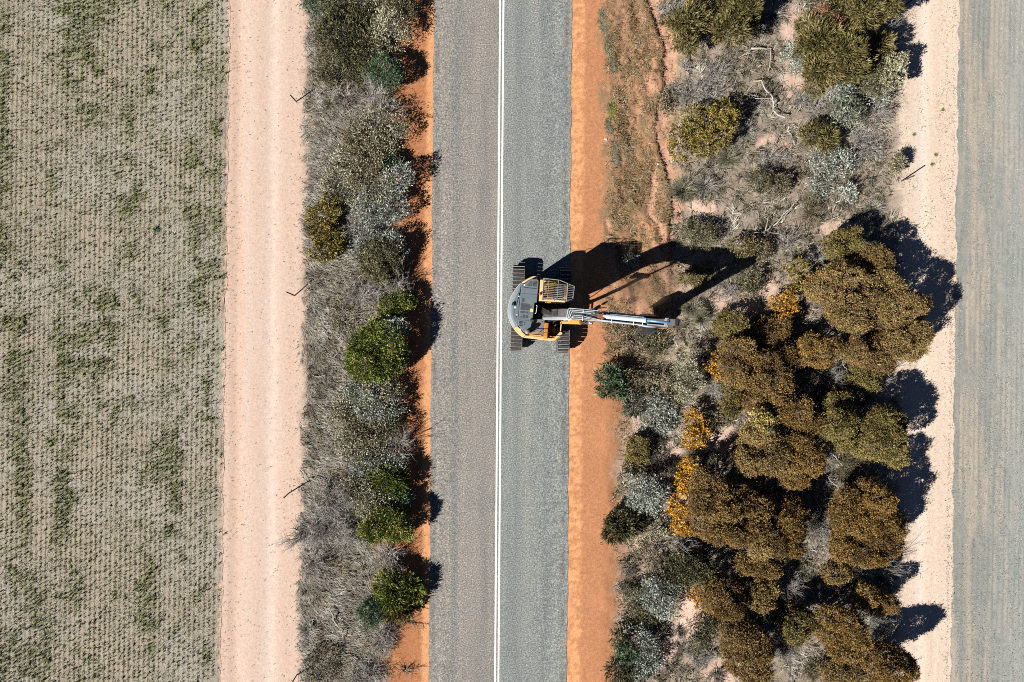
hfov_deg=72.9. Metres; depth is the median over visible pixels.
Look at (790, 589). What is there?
dead shrub
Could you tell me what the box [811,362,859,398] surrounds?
dead shrub
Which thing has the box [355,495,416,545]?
green shrub
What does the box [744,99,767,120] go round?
grass tussock
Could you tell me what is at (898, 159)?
green shrub
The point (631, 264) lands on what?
silver shrub
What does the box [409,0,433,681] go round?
road shoulder
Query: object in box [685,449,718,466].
grass tussock
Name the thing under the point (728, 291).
dead shrub
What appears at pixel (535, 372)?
road
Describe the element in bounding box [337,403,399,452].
scrub bush
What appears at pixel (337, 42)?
scrub bush
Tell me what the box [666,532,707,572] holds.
dead shrub
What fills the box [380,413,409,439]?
scrub bush
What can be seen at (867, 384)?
mallee tree
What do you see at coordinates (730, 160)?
grass tussock
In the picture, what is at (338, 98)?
dead shrub
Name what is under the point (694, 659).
dead shrub
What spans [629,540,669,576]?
scrub bush
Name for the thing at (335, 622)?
fallen branch
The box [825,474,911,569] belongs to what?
mallee tree
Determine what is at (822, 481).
dead shrub
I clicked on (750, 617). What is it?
mallee tree
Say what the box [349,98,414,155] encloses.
scrub bush
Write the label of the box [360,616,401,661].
dead shrub
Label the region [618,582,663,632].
scrub bush
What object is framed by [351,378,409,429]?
silver shrub
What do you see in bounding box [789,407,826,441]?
mallee tree
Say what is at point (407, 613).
needle bush
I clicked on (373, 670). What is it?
dead shrub
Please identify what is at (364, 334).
green shrub
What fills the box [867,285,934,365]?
mallee tree
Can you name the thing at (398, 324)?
silver shrub
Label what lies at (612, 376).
needle bush
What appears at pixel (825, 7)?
scrub bush
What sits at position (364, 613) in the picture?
green shrub
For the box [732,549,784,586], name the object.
mallee tree
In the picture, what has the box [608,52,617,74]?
weed
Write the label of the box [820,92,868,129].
silver shrub
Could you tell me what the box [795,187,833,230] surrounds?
dead shrub
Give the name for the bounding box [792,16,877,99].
needle bush
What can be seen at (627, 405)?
needle bush
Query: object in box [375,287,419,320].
green shrub
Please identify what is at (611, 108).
weed
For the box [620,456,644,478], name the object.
needle bush
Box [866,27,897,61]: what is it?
needle bush
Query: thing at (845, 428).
mallee tree
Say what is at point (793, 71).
silver shrub
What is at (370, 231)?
silver shrub
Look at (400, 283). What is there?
dead shrub
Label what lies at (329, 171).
silver shrub
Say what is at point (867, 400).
dead shrub
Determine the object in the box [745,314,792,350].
mallee tree
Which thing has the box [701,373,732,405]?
dead shrub
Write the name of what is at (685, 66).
dead shrub
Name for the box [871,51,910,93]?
flowering shrub
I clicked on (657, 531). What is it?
scrub bush
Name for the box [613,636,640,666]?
green shrub
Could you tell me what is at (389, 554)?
dead shrub
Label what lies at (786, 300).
flowering shrub
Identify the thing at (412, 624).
dead shrub
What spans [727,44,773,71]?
fallen branch
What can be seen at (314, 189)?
dry grass
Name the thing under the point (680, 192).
grass tussock
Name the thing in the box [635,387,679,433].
silver shrub
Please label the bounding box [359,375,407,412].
scrub bush
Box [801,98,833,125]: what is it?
dead shrub
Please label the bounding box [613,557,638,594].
dead shrub
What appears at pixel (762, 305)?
fallen twigs
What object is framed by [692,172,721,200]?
grass tussock
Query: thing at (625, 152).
swale weeds
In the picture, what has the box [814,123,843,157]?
needle bush
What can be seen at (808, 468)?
mallee tree
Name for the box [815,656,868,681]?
mallee tree
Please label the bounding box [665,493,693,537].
flowering shrub
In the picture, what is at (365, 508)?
silver shrub
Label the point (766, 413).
flowering shrub
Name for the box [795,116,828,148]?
needle bush
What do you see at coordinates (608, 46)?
weed
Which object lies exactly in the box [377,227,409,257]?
silver shrub
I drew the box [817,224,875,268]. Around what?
mallee tree
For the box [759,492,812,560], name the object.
mallee tree
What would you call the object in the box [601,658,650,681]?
needle bush
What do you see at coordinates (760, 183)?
scrub bush
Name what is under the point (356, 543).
dead shrub
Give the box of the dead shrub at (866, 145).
[845,117,886,167]
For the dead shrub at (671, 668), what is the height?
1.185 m
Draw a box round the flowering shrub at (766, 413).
[745,400,782,433]
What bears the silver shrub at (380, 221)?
on the verge at (406, 230)
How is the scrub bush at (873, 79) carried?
on the verge at (612, 462)
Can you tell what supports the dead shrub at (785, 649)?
on the verge at (612, 462)
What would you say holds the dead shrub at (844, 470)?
on the verge at (612, 462)
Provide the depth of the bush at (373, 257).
35.12 m
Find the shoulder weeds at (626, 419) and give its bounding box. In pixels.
[606,341,641,681]
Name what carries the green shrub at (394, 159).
on the verge at (406, 230)
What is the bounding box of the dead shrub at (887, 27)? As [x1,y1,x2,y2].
[864,12,901,42]
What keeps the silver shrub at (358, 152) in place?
on the verge at (406, 230)
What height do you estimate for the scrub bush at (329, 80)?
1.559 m
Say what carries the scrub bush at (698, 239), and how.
on the verge at (612, 462)
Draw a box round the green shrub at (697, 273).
[677,263,717,289]
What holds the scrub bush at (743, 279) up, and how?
on the verge at (612, 462)
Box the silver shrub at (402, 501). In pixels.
[380,484,416,509]
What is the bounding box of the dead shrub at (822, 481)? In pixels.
[810,452,842,496]
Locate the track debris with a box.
[221,0,306,680]
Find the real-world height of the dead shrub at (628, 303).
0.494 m
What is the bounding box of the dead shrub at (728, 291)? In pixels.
[713,274,751,303]
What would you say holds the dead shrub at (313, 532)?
on the verge at (406, 230)
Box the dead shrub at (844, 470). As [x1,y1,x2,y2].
[825,447,877,490]
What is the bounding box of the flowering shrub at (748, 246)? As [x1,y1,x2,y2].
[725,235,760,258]
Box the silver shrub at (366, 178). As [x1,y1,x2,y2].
[339,156,399,214]
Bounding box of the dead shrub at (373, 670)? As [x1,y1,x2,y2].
[342,655,388,681]
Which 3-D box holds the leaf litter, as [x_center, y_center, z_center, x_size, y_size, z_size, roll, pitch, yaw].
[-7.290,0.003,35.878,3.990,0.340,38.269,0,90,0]
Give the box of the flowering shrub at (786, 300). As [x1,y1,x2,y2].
[766,289,801,324]
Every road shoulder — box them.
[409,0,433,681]
[566,0,604,681]
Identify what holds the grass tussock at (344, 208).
on the verge at (406, 230)
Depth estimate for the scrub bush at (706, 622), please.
35.38 m
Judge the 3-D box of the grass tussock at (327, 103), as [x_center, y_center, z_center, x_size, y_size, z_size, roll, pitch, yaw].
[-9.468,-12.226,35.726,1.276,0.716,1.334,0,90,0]
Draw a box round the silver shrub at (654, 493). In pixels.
[622,470,669,517]
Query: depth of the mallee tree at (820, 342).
33.70 m
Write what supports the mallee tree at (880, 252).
on the verge at (612, 462)
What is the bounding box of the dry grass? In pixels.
[294,0,395,681]
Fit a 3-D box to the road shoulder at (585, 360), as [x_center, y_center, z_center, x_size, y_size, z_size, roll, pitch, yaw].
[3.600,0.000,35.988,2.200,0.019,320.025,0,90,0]
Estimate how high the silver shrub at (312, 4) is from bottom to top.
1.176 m
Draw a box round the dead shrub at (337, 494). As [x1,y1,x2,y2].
[296,463,364,528]
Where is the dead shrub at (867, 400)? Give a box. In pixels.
[861,374,902,407]
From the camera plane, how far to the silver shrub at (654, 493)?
35.12 m
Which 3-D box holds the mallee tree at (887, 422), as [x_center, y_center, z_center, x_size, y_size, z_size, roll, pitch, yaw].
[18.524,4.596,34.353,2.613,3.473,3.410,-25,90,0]
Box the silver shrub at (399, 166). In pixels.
[380,157,416,198]
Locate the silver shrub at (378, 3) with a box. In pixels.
[363,0,398,26]
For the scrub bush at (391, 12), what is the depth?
35.08 m
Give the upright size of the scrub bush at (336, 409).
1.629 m
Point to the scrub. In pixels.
(846, 594)
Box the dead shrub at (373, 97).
[346,70,412,121]
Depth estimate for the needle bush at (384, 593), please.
35.10 m
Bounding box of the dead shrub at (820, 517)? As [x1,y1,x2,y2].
[805,501,837,551]
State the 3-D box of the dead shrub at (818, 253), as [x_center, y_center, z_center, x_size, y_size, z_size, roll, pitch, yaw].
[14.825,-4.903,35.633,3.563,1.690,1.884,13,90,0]
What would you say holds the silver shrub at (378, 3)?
on the verge at (406, 230)
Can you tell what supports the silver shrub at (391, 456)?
on the verge at (406, 230)
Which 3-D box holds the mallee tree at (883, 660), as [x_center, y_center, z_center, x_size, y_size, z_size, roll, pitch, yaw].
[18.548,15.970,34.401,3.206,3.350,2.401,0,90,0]
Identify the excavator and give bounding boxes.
[508,265,679,353]
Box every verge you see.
[298,0,413,681]
[600,0,910,681]
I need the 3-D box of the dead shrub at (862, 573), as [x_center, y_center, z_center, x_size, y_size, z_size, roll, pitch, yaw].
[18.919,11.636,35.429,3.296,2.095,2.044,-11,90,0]
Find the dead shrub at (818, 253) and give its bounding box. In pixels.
[766,226,827,263]
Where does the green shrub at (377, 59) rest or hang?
on the verge at (406, 230)
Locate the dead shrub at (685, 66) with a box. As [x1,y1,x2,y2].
[679,56,692,78]
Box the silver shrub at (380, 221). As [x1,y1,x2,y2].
[347,183,413,230]
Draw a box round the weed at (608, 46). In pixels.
[603,37,613,56]
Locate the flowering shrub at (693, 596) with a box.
[680,587,705,611]
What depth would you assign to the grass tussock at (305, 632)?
35.85 m
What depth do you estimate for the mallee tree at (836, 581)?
34.69 m
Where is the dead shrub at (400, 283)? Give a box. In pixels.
[373,261,414,307]
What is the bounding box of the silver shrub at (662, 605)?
[637,571,686,621]
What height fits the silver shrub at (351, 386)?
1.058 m
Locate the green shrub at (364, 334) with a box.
[340,314,414,383]
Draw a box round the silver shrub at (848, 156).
[805,145,857,178]
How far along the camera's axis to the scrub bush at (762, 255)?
35.29 m
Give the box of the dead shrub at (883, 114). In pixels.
[864,98,898,127]
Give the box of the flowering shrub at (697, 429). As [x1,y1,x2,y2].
[680,404,712,451]
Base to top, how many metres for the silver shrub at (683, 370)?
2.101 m
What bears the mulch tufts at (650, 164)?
on the verge at (612, 462)
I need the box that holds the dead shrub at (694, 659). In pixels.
[681,644,718,676]
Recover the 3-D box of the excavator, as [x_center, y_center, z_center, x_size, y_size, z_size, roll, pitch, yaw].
[3.686,-1.426,33.297,7.790,5.267,4.579,5,90,0]
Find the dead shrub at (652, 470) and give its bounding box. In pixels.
[643,445,676,482]
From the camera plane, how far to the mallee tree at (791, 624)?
34.02 m
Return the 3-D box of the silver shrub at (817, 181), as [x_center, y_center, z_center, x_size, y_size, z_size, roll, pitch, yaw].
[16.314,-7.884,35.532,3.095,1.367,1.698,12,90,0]
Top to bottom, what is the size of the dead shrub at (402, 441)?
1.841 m
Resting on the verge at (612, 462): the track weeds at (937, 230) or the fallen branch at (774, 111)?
the fallen branch at (774, 111)
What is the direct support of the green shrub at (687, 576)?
on the verge at (612, 462)
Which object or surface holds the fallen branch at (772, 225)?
on the verge at (612, 462)
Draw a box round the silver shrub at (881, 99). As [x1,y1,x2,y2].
[865,86,892,107]
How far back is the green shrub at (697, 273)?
35.45 m
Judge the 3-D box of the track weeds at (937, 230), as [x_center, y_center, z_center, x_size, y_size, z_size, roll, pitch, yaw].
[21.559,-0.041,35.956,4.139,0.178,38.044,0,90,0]
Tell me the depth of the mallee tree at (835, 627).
33.41 m
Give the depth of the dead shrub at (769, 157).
35.70 m
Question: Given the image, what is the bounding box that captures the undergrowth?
[609,0,908,681]
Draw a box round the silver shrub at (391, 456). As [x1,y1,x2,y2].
[342,445,409,481]
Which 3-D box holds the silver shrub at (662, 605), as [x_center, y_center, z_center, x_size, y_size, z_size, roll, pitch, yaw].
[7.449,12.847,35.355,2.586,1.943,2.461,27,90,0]
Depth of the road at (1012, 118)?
35.98 m
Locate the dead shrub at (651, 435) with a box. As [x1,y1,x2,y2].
[639,426,664,444]
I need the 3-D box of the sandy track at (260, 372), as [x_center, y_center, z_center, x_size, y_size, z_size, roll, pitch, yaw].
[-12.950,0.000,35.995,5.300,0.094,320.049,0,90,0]
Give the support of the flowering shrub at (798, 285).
on the verge at (612, 462)
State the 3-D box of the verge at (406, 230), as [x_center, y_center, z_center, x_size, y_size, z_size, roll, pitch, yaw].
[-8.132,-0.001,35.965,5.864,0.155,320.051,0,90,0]
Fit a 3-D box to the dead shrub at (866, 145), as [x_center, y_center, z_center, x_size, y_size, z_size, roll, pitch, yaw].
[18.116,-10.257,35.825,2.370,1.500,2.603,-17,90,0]
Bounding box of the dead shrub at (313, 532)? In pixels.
[291,485,364,557]
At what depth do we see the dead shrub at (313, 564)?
35.65 m
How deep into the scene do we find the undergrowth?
35.93 m
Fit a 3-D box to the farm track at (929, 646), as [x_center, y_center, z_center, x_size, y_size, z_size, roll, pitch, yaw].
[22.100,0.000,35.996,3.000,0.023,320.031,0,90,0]
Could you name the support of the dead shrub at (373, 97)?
on the verge at (406, 230)
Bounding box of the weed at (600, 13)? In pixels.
[596,8,609,35]
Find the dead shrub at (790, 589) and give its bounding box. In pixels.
[774,568,809,611]
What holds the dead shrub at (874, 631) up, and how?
on the verge at (612, 462)
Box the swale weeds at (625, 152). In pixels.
[607,8,655,294]
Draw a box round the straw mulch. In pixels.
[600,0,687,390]
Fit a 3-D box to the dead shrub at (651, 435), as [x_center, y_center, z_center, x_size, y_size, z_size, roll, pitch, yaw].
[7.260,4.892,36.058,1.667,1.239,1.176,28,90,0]
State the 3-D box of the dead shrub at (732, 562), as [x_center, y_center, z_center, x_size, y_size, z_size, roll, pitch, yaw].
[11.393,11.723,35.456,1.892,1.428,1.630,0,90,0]
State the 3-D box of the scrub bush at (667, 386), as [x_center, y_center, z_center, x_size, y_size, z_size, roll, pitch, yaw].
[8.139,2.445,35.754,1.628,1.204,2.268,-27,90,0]
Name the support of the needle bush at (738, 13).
on the verge at (612, 462)
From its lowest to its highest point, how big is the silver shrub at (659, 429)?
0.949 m
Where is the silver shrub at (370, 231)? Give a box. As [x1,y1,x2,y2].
[347,221,384,259]
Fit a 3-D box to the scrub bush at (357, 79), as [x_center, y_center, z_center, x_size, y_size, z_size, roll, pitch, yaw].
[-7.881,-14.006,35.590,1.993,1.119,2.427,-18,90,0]
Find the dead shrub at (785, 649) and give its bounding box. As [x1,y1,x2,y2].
[773,630,809,668]
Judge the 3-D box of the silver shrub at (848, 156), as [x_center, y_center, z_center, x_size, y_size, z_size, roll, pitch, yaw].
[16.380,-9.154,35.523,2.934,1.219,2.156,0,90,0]
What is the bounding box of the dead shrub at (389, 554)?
[369,540,409,587]
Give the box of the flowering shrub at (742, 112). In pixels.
[727,105,744,121]
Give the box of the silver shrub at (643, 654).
[622,622,667,681]
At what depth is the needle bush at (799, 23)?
34.25 m
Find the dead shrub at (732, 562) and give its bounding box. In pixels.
[717,555,747,580]
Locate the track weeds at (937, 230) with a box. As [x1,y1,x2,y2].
[891,5,964,679]
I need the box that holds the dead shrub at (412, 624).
[393,615,422,633]
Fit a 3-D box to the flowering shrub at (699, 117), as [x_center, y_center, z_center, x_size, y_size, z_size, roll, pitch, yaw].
[9.380,-10.532,35.098,3.524,2.051,3.149,0,90,0]
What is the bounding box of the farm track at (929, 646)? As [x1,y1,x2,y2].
[906,0,959,681]
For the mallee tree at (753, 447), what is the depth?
33.80 m
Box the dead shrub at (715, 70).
[697,55,734,86]
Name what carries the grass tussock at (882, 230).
on the verge at (612, 462)
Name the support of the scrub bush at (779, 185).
on the verge at (612, 462)
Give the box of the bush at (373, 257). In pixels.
[355,236,409,290]
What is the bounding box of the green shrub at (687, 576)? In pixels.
[666,544,715,590]
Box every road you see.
[428,0,571,681]
[950,0,1023,681]
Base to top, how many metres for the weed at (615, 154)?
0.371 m
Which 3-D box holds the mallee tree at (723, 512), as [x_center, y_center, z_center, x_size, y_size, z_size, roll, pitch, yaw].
[10.479,8.400,34.233,5.000,3.750,3.940,38,90,0]
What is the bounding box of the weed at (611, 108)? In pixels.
[606,101,617,123]
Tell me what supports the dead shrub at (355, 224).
on the verge at (406, 230)
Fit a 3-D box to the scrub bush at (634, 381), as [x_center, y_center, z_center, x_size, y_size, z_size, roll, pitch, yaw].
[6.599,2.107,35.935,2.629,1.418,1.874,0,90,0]
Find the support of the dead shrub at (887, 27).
on the verge at (612, 462)
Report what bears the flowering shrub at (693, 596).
on the verge at (612, 462)
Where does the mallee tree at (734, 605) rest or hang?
on the verge at (612, 462)
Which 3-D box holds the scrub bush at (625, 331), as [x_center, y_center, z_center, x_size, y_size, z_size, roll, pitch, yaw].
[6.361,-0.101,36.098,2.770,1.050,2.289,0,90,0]
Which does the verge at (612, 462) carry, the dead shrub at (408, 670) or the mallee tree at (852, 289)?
the mallee tree at (852, 289)
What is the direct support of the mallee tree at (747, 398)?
on the verge at (612, 462)
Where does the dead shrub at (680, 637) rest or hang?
on the verge at (612, 462)
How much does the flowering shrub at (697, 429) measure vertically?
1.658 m
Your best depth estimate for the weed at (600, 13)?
35.98 m
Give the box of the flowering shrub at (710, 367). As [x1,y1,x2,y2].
[702,349,729,382]
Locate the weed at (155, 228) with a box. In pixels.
[152,226,159,232]
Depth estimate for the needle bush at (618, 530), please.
35.42 m
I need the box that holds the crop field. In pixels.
[0,0,230,681]
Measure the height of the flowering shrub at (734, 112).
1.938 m
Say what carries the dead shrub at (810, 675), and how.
on the verge at (612, 462)
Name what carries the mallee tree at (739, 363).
on the verge at (612, 462)
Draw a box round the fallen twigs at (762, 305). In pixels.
[614,0,904,681]
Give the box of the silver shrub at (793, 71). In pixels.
[779,39,807,78]
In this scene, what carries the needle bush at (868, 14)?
on the verge at (612, 462)
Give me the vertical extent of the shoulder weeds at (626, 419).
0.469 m
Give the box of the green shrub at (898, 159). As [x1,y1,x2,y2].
[883,151,907,175]
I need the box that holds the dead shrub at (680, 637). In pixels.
[670,624,688,658]
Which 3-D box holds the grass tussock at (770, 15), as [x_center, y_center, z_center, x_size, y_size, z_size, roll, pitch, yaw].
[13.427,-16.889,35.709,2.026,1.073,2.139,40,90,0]
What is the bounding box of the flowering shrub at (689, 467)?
[674,454,705,497]
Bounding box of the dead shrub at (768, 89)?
[762,83,783,102]
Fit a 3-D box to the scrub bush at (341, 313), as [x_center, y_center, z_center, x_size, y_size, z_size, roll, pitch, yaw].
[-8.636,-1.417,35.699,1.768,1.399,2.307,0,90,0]
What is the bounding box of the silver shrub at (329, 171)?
[316,160,364,206]
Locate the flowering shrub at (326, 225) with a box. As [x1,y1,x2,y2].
[303,191,350,264]
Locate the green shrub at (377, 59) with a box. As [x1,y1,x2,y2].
[361,51,404,90]
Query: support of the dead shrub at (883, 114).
on the verge at (612, 462)
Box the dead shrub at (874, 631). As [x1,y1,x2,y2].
[867,612,893,641]
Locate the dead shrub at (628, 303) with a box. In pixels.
[616,298,634,308]
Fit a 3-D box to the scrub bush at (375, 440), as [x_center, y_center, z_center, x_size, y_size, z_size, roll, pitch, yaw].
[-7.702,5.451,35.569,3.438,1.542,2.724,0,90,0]
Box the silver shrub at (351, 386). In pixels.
[338,376,372,407]
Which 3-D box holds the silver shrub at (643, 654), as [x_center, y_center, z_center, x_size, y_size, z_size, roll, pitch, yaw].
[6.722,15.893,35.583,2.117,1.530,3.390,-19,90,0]
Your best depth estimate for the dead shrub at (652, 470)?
35.95 m
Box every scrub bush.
[297,642,342,681]
[309,38,359,92]
[310,2,389,73]
[313,0,372,23]
[325,379,371,427]
[328,293,357,334]
[329,422,395,470]
[331,112,389,165]
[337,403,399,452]
[341,50,377,91]
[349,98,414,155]
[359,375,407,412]
[361,4,416,64]
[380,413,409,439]
[382,0,424,21]
[608,323,657,358]
[618,364,660,399]
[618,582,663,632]
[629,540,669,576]
[632,517,670,548]
[643,329,672,360]
[654,85,683,116]
[654,369,685,410]
[675,216,721,250]
[681,611,720,655]
[705,403,735,433]
[731,261,766,302]
[744,233,773,266]
[745,166,778,196]
[766,169,793,202]
[810,0,848,29]
[853,55,888,99]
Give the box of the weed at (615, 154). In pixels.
[610,140,621,165]
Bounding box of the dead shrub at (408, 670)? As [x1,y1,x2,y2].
[385,664,421,680]
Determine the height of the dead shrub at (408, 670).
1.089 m
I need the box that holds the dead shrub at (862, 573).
[850,549,918,583]
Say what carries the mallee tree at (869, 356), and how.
on the verge at (612, 462)
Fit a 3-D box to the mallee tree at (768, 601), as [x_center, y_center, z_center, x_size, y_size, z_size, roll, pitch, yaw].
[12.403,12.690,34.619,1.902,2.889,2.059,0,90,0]
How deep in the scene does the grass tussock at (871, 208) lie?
35.83 m
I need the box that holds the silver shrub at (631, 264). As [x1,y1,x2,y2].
[618,248,641,275]
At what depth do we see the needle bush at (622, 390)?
35.40 m
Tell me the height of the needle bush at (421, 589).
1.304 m
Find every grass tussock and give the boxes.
[295,614,324,644]
[321,94,338,113]
[331,194,353,216]
[665,175,704,204]
[674,296,713,327]
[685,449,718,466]
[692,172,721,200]
[712,145,744,172]
[733,117,758,144]
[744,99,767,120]
[757,0,790,37]
[860,196,887,218]
[871,220,893,239]
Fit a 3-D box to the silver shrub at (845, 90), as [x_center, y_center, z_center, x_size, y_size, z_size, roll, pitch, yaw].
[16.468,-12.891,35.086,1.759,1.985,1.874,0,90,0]
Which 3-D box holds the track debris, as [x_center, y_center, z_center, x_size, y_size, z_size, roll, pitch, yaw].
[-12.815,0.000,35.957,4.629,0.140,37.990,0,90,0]
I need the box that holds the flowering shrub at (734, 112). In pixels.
[711,97,740,138]
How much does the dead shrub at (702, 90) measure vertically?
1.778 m
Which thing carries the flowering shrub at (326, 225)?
on the verge at (406, 230)
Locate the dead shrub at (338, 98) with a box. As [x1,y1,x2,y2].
[328,78,355,114]
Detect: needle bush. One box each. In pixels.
[364,460,411,499]
[372,565,408,615]
[376,592,417,626]
[397,570,427,606]
[593,362,624,384]
[593,373,631,400]
[600,504,652,547]
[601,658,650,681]
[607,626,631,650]
[619,390,644,419]
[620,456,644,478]
[658,0,716,57]
[710,0,768,49]
[790,5,822,58]
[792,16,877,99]
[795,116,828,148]
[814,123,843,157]
[819,0,905,35]
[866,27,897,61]
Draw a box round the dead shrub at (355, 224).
[339,198,396,248]
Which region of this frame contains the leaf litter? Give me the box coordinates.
[334,0,407,680]
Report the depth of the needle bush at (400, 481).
35.09 m
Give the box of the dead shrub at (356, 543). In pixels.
[336,518,366,553]
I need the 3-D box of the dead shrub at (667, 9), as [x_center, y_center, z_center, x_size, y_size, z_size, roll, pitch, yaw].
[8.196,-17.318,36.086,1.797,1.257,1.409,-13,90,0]
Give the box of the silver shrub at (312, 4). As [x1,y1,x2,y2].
[295,0,333,21]
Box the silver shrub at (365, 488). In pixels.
[336,472,383,518]
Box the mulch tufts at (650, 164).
[602,0,679,390]
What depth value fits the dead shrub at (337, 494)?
35.37 m
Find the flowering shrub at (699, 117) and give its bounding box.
[663,102,734,163]
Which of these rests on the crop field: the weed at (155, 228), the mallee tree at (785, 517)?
the weed at (155, 228)
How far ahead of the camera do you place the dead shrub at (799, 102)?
35.69 m
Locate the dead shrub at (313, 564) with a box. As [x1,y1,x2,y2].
[295,533,333,587]
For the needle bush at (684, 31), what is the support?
on the verge at (612, 462)
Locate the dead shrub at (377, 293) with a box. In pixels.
[336,273,395,320]
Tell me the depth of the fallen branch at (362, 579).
35.74 m
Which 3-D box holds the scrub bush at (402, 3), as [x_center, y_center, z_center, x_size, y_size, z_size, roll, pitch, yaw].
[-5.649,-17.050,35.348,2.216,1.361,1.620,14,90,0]
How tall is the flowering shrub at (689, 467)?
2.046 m
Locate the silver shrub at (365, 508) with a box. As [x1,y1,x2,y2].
[357,484,407,525]
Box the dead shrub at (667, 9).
[653,0,684,22]
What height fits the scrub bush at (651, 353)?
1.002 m
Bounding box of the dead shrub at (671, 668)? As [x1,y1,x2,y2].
[656,660,726,681]
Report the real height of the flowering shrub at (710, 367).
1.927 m
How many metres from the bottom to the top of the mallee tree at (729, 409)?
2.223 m
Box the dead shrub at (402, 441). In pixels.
[383,422,415,460]
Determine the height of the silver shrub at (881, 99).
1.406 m
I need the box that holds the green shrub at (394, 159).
[376,151,403,176]
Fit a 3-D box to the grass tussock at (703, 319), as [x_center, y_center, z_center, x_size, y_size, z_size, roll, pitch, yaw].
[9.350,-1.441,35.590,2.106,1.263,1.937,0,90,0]
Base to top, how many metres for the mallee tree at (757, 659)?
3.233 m
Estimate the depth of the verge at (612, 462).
36.00 m
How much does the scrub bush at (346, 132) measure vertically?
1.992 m
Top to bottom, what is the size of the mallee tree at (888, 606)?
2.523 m
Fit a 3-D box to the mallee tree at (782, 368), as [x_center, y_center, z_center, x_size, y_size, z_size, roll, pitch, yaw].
[12.955,1.529,34.344,3.529,3.504,3.565,0,90,0]
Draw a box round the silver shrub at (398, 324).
[381,312,410,346]
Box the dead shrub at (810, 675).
[799,653,838,681]
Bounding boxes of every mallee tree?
[623,422,654,465]
[684,455,775,549]
[690,570,752,627]
[711,301,749,340]
[715,334,762,390]
[716,374,745,419]
[716,618,775,681]
[722,609,755,627]
[729,417,793,486]
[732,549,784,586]
[734,382,768,413]
[740,513,795,562]
[743,336,800,406]
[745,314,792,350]
[745,577,782,618]
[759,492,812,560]
[769,393,816,427]
[769,599,820,658]
[775,430,829,491]
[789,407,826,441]
[793,326,848,370]
[797,254,910,335]
[812,596,874,670]
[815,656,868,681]
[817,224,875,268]
[817,386,897,463]
[817,559,856,585]
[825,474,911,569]
[840,330,897,375]
[842,365,884,394]
[849,577,903,620]
[855,242,896,268]
[856,637,920,681]
[857,402,912,470]
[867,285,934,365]
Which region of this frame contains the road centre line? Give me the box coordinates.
[494,0,503,681]
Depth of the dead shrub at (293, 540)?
35.47 m
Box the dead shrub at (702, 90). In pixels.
[667,72,730,112]
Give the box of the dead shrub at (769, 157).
[753,138,793,172]
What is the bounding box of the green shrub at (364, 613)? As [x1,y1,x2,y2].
[355,593,386,630]
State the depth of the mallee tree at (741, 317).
34.85 m
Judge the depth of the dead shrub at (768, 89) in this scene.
35.78 m
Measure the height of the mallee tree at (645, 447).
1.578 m
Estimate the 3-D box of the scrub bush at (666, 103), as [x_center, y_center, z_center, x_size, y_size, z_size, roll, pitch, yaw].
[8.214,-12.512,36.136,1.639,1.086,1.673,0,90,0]
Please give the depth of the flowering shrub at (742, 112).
35.33 m
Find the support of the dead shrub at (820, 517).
on the verge at (612, 462)
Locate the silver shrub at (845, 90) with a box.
[826,77,856,100]
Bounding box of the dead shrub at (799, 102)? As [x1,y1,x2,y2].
[790,90,815,111]
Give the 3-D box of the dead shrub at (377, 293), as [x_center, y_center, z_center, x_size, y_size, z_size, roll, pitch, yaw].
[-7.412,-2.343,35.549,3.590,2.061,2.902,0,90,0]
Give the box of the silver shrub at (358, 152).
[322,130,399,179]
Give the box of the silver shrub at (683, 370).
[670,353,708,403]
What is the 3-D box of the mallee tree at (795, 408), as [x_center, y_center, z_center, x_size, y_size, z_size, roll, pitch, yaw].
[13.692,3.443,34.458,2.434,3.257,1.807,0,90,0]
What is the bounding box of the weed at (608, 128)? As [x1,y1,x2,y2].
[602,117,614,135]
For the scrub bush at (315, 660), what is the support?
on the verge at (406, 230)
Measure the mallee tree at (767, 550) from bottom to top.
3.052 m
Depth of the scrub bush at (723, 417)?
35.31 m
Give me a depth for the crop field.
36.00 m
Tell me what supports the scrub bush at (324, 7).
on the verge at (406, 230)
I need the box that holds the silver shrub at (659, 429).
[650,419,671,438]
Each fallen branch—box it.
[326,608,344,638]
[348,572,379,582]
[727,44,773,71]
[739,203,794,249]
[745,79,785,124]
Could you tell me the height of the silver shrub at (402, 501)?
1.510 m
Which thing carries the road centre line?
on the road at (535, 372)
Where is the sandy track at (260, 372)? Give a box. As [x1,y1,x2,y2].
[220,0,305,681]
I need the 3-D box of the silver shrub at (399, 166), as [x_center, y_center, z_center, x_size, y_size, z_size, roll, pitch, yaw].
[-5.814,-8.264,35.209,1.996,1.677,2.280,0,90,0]
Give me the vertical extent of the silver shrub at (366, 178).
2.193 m
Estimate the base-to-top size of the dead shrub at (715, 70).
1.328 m
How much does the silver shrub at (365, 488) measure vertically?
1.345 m
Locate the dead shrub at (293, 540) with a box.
[271,520,303,551]
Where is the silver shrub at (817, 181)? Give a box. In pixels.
[804,171,859,205]
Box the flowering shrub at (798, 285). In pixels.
[781,255,808,294]

